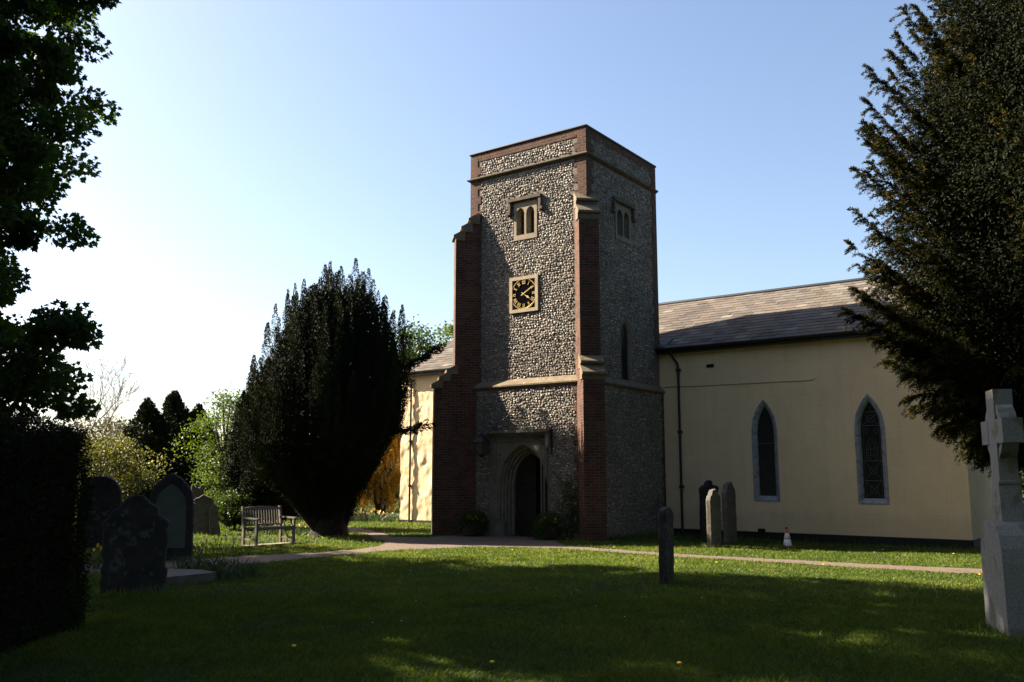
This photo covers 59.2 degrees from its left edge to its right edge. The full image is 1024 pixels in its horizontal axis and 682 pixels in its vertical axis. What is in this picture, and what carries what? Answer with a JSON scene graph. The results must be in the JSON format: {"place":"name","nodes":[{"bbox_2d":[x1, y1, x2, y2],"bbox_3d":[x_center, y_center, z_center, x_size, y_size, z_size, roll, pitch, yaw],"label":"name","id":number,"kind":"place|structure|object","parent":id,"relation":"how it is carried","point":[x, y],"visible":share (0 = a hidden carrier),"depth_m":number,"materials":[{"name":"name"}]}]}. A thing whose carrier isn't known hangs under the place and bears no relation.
{"place":"outdoors","nodes":[
{"label":"outdoors","id":0,"kind":"place"},
{"bbox_2d":[72,543,102,569],"bbox_3d":[-7.549,3.861,16.245,0.743,0.490,0.771,-4,-10,26],"label":"daffodil clump","id":1,"kind":"object","parent":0,"point":[96,560],"visible":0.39,"depth_m":16.10,"materials":[{"name":"green plant"}]},
{"bbox_2d":[0,0,1022,479],"label":"sky","id":2,"kind":"structure","parent":0,"point":[254,146],"materials":[{"name":"blue"}]},
{"bbox_2d":[0,494,1023,681],"bbox_3d":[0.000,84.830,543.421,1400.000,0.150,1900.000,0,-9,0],"label":"ground","id":3,"kind":"structure","parent":0,"point":[26,675],"depth_m":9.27,"materials":[{"name":"green plant"}]},
{"bbox_2d":[0,406,100,657],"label":"clipped hedge","id":4,"kind":"object","parent":3,"relation":"on","point":[40,489],"visible":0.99,"depth_m":8.99,"materials":[{"name":"green plant"}]},
{"bbox_2d":[0,0,122,423],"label":"sycamore tree","id":5,"kind":"object","parent":3,"relation":"on","point":[44,68],"visible":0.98,"depth_m":17.71,"materials":[{"name":"green plant"}]},
{"bbox_2d":[76,476,121,548],"bbox_3d":[-9.607,4.085,20.976,0.915,1.869,0.150,3,-9,-12],"label":"headstone","id":6,"kind":"object","parent":3,"relation":"on","point":[107,502],"visible":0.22,"depth_m":20.97,"materials":[{"name":"grey stone"}]},
{"bbox_2d":[65,351,152,438],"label":"bare tree","id":7,"kind":"object","parent":3,"relation":"on","point":[107,422],"visible":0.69,"depth_m":53.49,"materials":[{"name":"brown plant"}]},
{"bbox_2d":[77,414,150,470],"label":"dark oak","id":8,"kind":"object","parent":3,"relation":"on","point":[100,425],"visible":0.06,"depth_m":61.21,"materials":[{"name":"green plant"}]},
{"bbox_2d":[75,428,177,504],"bbox_3d":[-15.839,5.223,35.101,5.518,3.710,4.737,6,-11,-35],"label":"hawthorn bush","id":9,"kind":"object","parent":3,"relation":"on","point":[103,446],"visible":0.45,"depth_m":34.86,"materials":[{"name":"green plant"}]},
{"bbox_2d":[99,494,169,593],"bbox_3d":[-5.420,3.002,12.961,0.913,1.585,0.150,1,-11,-14],"label":"headstone","id":10,"kind":"object","parent":3,"relation":"on","point":[133,553],"visible":0.73,"depth_m":12.90,"materials":[{"name":"grey stone"}]},
{"bbox_2d":[110,397,179,499],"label":"cypress tree","id":11,"kind":"object","parent":3,"relation":"on","point":[147,414],"visible":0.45,"depth_m":40.52,"materials":[{"name":"green plant"}]},
{"bbox_2d":[128,390,207,499],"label":"cypress tree","id":12,"kind":"object","parent":3,"relation":"on","point":[176,412],"visible":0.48,"depth_m":41.28,"materials":[{"name":"green plant"}]},
{"bbox_2d":[149,473,194,560],"bbox_3d":[-6.812,3.604,18.007,0.878,1.920,0.156,1,-9,-10],"label":"headstone","id":13,"kind":"object","parent":3,"relation":"on","point":[171,497],"visible":0.65,"depth_m":17.98,"materials":[{"name":"stone"}]},
{"bbox_2d":[165,569,214,585],"bbox_3d":[-5.158,3.805,14.417,0.810,0.238,1.601,2,-9,-14],"label":"ledger stone","id":14,"kind":"object","parent":3,"relation":"on","point":[180,576],"visible":0.61,"depth_m":14.07,"materials":[{"name":"grey stone"}]},
{"bbox_2d":[165,403,220,500],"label":"tree","id":15,"kind":"object","parent":3,"relation":"on","point":[194,412],"visible":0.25,"depth_m":41.65,"materials":[{"name":"green plant"}]},
{"bbox_2d":[191,484,203,498],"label":"headstone","id":16,"kind":"object","parent":3,"relation":"on","point":[198,492],"visible":0.2,"depth_m":26.67,"materials":[{"name":"grey stone"}]},
{"bbox_2d":[163,386,242,506],"bbox_3d":[-11.629,4.519,37.321,4.450,5.798,5.108,0,-9,0],"label":"spring tree","id":17,"kind":"object","parent":3,"relation":"on","point":[212,464],"visible":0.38,"depth_m":36.94,"materials":[{"name":"green plant"}]},
{"bbox_2d":[193,494,213,534],"bbox_3d":[-8.930,5.115,26.029,0.589,1.360,0.130,3,-9,-8],"label":"headstone","id":18,"kind":"object","parent":3,"relation":"on","point":[203,503],"visible":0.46,"depth_m":25.98,"materials":[{"name":"grey stone"}]},
{"bbox_2d":[170,552,251,570],"bbox_3d":[-5.353,3.883,15.900,1.297,0.342,1.360,-2,-9,14],"label":"daffodil clump","id":19,"kind":"object","parent":3,"relation":"on","point":[183,564],"visible":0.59,"depth_m":15.77,"materials":[{"name":"green plant"}]},
{"bbox_2d":[209,504,220,535],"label":"headstone","id":20,"kind":"object","parent":3,"relation":"on","point":[214,525],"visible":0.77,"depth_m":25.86,"materials":[{"name":"grey stone"}]},
{"bbox_2d":[192,534,238,554],"bbox_3d":[-6.324,4.328,19.188,1.069,0.457,0.923,0,-9,0],"label":"daffodil clump","id":21,"kind":"object","parent":3,"relation":"on","point":[202,545],"visible":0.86,"depth_m":19.06,"materials":[{"name":"green plant"}]},
{"bbox_2d":[211,487,257,530],"bbox_3d":[-8.797,5.351,28.575,1.844,1.475,1.811,0,-9,0],"label":"round shrub","id":22,"kind":"object","parent":3,"relation":"on","point":[229,516],"visible":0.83,"depth_m":28.27,"materials":[{"name":"green plant"}]},
{"bbox_2d":[205,559,263,578],"bbox_3d":[-4.582,3.737,14.869,0.919,0.319,1.070,-5,-10,32],"label":"daffodil clump","id":23,"kind":"object","parent":3,"relation":"on","point":[232,570],"visible":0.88,"depth_m":14.74,"materials":[{"name":"green plant"}]},
{"bbox_2d":[216,377,302,526],"bbox_3d":[-8.087,3.445,29.778,3.038,5.629,3.212,0,-9,0],"label":"yew tree","id":24,"kind":"object","parent":3,"relation":"on","point":[239,479],"visible":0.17,"depth_m":29.00,"materials":[{"name":"green plant"}]},
{"bbox_2d":[252,520,285,535],"bbox_3d":[-7.016,5.380,26.032,0.980,0.448,1.000,8,-12,-42],"label":"daffodil clump","id":25,"kind":"object","parent":3,"relation":"on","point":[272,531],"visible":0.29,"depth_m":25.91,"materials":[{"name":"green plant"}]},
{"bbox_2d":[242,542,296,546],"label":"paving slab","id":26,"kind":"structure","parent":3,"relation":"on","point":[259,545],"depth_m":21.98,"materials":[{"name":"stone"}]},
{"bbox_2d":[241,506,296,545],"bbox_3d":[-6.016,4.569,22.311,0.700,0.955,1.194,-7,-11,37],"label":"park bench","id":27,"kind":"object","parent":26,"relation":"on","point":[257,521],"visible":0.94,"depth_m":22.41,"materials":[{"name":"brown wood"}]},
{"bbox_2d":[290,523,310,535],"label":"daffodil clump","id":28,"kind":"object","parent":3,"relation":"on","point":[299,531],"visible":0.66,"depth_m":25.66,"materials":[{"name":"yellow plant"}]},
{"bbox_2d":[234,258,446,536],"bbox_3d":[-5.190,1.594,25.854,5.275,8.172,4.485,-6,-11,35],"label":"irish yew","id":29,"kind":"object","parent":3,"relation":"on","point":[333,374],"visible":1,"depth_m":24.92,"materials":[{"name":"green plant"}]},
{"bbox_2d":[350,508,379,521],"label":"daffodil clump","id":30,"kind":"object","parent":3,"relation":"on","point":[362,517],"visible":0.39,"depth_m":34.26,"materials":[{"name":"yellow plant"}]},
{"bbox_2d":[356,424,400,516],"bbox_3d":[-5.521,5.213,38.240,2.648,4.700,2.677,0,-9,0],"label":"golden yew","id":31,"kind":"object","parent":3,"relation":"on","point":[386,483],"visible":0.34,"depth_m":37.43,"materials":[{"name":"orange plant"}]},
{"bbox_2d":[371,510,397,522],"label":"daffodil clump","id":32,"kind":"object","parent":3,"relation":"on","point":[388,518],"visible":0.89,"depth_m":33.56,"materials":[{"name":"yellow plant"}]},
{"bbox_2d":[384,311,448,418],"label":"lime tree","id":33,"kind":"object","parent":3,"relation":"on","point":[421,346],"visible":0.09,"depth_m":62.03,"materials":[{"name":"green plant"}]},
{"bbox_2d":[423,320,452,353],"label":"lime tree","id":34,"kind":"object","parent":3,"relation":"on","point":[447,332],"visible":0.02,"depth_m":66.36,"materials":[{"name":"green plant"}]},
{"bbox_2d":[457,508,489,536],"bbox_3d":[-1.088,5.209,25.537,0.970,0.974,0.961,-3,-9,18],"label":"barrel planter","id":35,"kind":"object","parent":3,"relation":"on","point":[475,523],"visible":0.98,"depth_m":25.34,"materials":[{"name":"green metal"}]},
{"bbox_2d":[531,510,566,539],"bbox_3d":[0.977,4.963,24.013,0.966,0.956,0.973,-3,-9,18],"label":"barrel planter","id":36,"kind":"object","parent":3,"relation":"on","point":[548,526],"visible":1,"depth_m":23.81,"materials":[{"name":"green metal"}]},
{"bbox_2d":[92,525,1023,638],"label":"long grass","id":37,"kind":"structure","parent":3,"relation":"on","point":[674,580],"depth_m":22.03,"materials":[{"name":"green plant"}]},
{"bbox_2d":[98,461,1023,497],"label":"wood","id":38,"kind":"object","parent":3,"relation":"on","point":[397,494],"depth_m":79.09,"materials":[{"name":"green plant"}]},
{"bbox_2d":[554,474,579,538],"bbox_3d":[1.553,4.422,24.418,1.054,1.859,0.378,-6,-11,35],"label":"climbing plant","id":39,"kind":"object","parent":3,"relation":"on","point":[572,512],"visible":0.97,"depth_m":24.35,"materials":[{"name":"green plant"}]},
{"bbox_2d":[658,507,673,584],"bbox_3d":[2.411,3.285,14.089,0.120,1.370,0.539,-4,-13,24],"label":"headstone","id":40,"kind":"object","parent":3,"relation":"on","point":[666,545],"visible":0.77,"depth_m":13.96,"materials":[{"name":"grey stone"}]},
{"bbox_2d":[398,124,992,548],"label":"church","id":41,"kind":"structure","parent":3,"relation":"on","point":[780,410],"depth_m":26.11,"materials":[{"name":"grey stone"}]},
{"bbox_2d":[473,405,552,456],"bbox_3d":[0.030,2.541,25.529,2.402,1.477,0.492,-3,-9,20],"label":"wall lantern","id":42,"kind":"object","parent":41,"relation":"attached to","point":[481,441],"depth_m":25.69,"materials":[{"name":"black metal"}]},
{"bbox_2d":[484,428,549,535],"bbox_3d":[0.264,4.178,25.606,2.160,3.285,0.670,-6,-11,35],"label":"doorway","id":43,"kind":"structure","parent":41,"relation":"in","point":[507,455],"depth_m":25.85,"materials":[{"name":"stone"}]},
{"bbox_2d":[505,193,543,240],"bbox_3d":[0.468,-3.617,26.746,1.310,1.280,0.455,-6,-11,35],"label":"belfry window","id":44,"kind":"structure","parent":41,"relation":"in","point":[525,207],"depth_m":26.71,"materials":[{"name":"stone"}]},
{"bbox_2d":[515,454,535,535],"bbox_3d":[0.389,4.548,25.824,0.714,2.620,0.025,-6,-11,35],"label":"door","id":45,"kind":"structure","parent":41,"relation":"in","point":[525,487],"depth_m":25.84,"materials":[{"name":"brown wood"}]},
{"bbox_2d":[611,196,636,244],"bbox_3d":[3.239,-3.569,27.191,0.455,1.240,1.420,-6,-11,35],"label":"belfry window","id":46,"kind":"structure","parent":41,"relation":"in","point":[622,209],"depth_m":27.14,"materials":[{"name":"stone"}]},
{"bbox_2d":[620,317,631,380],"bbox_3d":[3.329,0.256,26.616,0.130,1.865,0.630,-6,-11,35],"label":"lancet window","id":47,"kind":"structure","parent":41,"relation":"in","point":[625,324],"depth_m":26.73,"materials":[{"name":"glass"}]},
{"bbox_2d":[751,400,779,501],"bbox_3d":[7.337,3.148,26.039,0.764,2.912,0.214,-6,-11,35],"label":"lancet window","id":48,"kind":"structure","parent":41,"relation":"in","point":[766,484],"depth_m":26.06,"materials":[{"name":"black glass"}]},
{"bbox_2d":[854,394,889,504],"bbox_3d":[9.703,2.909,24.342,0.794,2.952,0.214,-6,-11,35],"label":"lancet window","id":49,"kind":"structure","parent":41,"relation":"in","point":[869,428],"depth_m":24.36,"materials":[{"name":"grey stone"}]},
{"bbox_2d":[698,480,718,538],"bbox_3d":[5.629,4.900,25.712,0.815,1.846,0.130,7,-11,-39],"label":"headstone","id":50,"kind":"object","parent":3,"relation":"on","point":[705,487],"visible":0.46,"depth_m":25.52,"materials":[{"name":"grey stone"}]},
{"bbox_2d":[706,489,721,546],"bbox_3d":[4.944,4.440,22.088,0.130,1.617,0.712,-6,-11,33],"label":"headstone","id":51,"kind":"object","parent":3,"relation":"on","point":[713,514],"visible":0.86,"depth_m":21.95,"materials":[{"name":"grey stone"}]},
{"bbox_2d":[721,482,736,543],"bbox_3d":[5.814,4.681,24.111,0.140,1.809,0.765,-6,-9,33],"label":"headstone","id":52,"kind":"object","parent":3,"relation":"on","point":[729,515],"visible":0.82,"depth_m":23.95,"materials":[{"name":"grey stone"}]},
{"bbox_2d":[781,529,794,547],"bbox_3d":[7.050,5.062,23.100,0.300,0.480,0.300,0,-9,0],"label":"traffic cone","id":53,"kind":"object","parent":3,"relation":"on","point":[787,540],"visible":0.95,"depth_m":23.04,"materials":[{"name":"white plastic"}]},
{"bbox_2d":[837,0,1023,477],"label":"common yew","id":54,"kind":"object","parent":3,"relation":"on","point":[958,336],"visible":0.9,"depth_m":13.69,"materials":[{"name":"green plant"}]},
{"bbox_2d":[981,389,1023,638],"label":"memorial cross","id":55,"kind":"object","parent":3,"relation":"on","point":[1002,531],"visible":1,"depth_m":9.98,"materials":[{"name":"grey stone"}]},
{"bbox_2d":[1019,475,1023,503],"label":"garden bush","id":56,"kind":"object","parent":3,"relation":"on","point":[1022,485],"visible":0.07,"depth_m":24.08,"materials":[{"name":"green plant"}]},
{"bbox_2d":[77,527,981,573],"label":"path","id":57,"kind":"structure","parent":0,"point":[446,541],"depth_m":20.85,"materials":[{"name":"grey concrete"}]}
]}

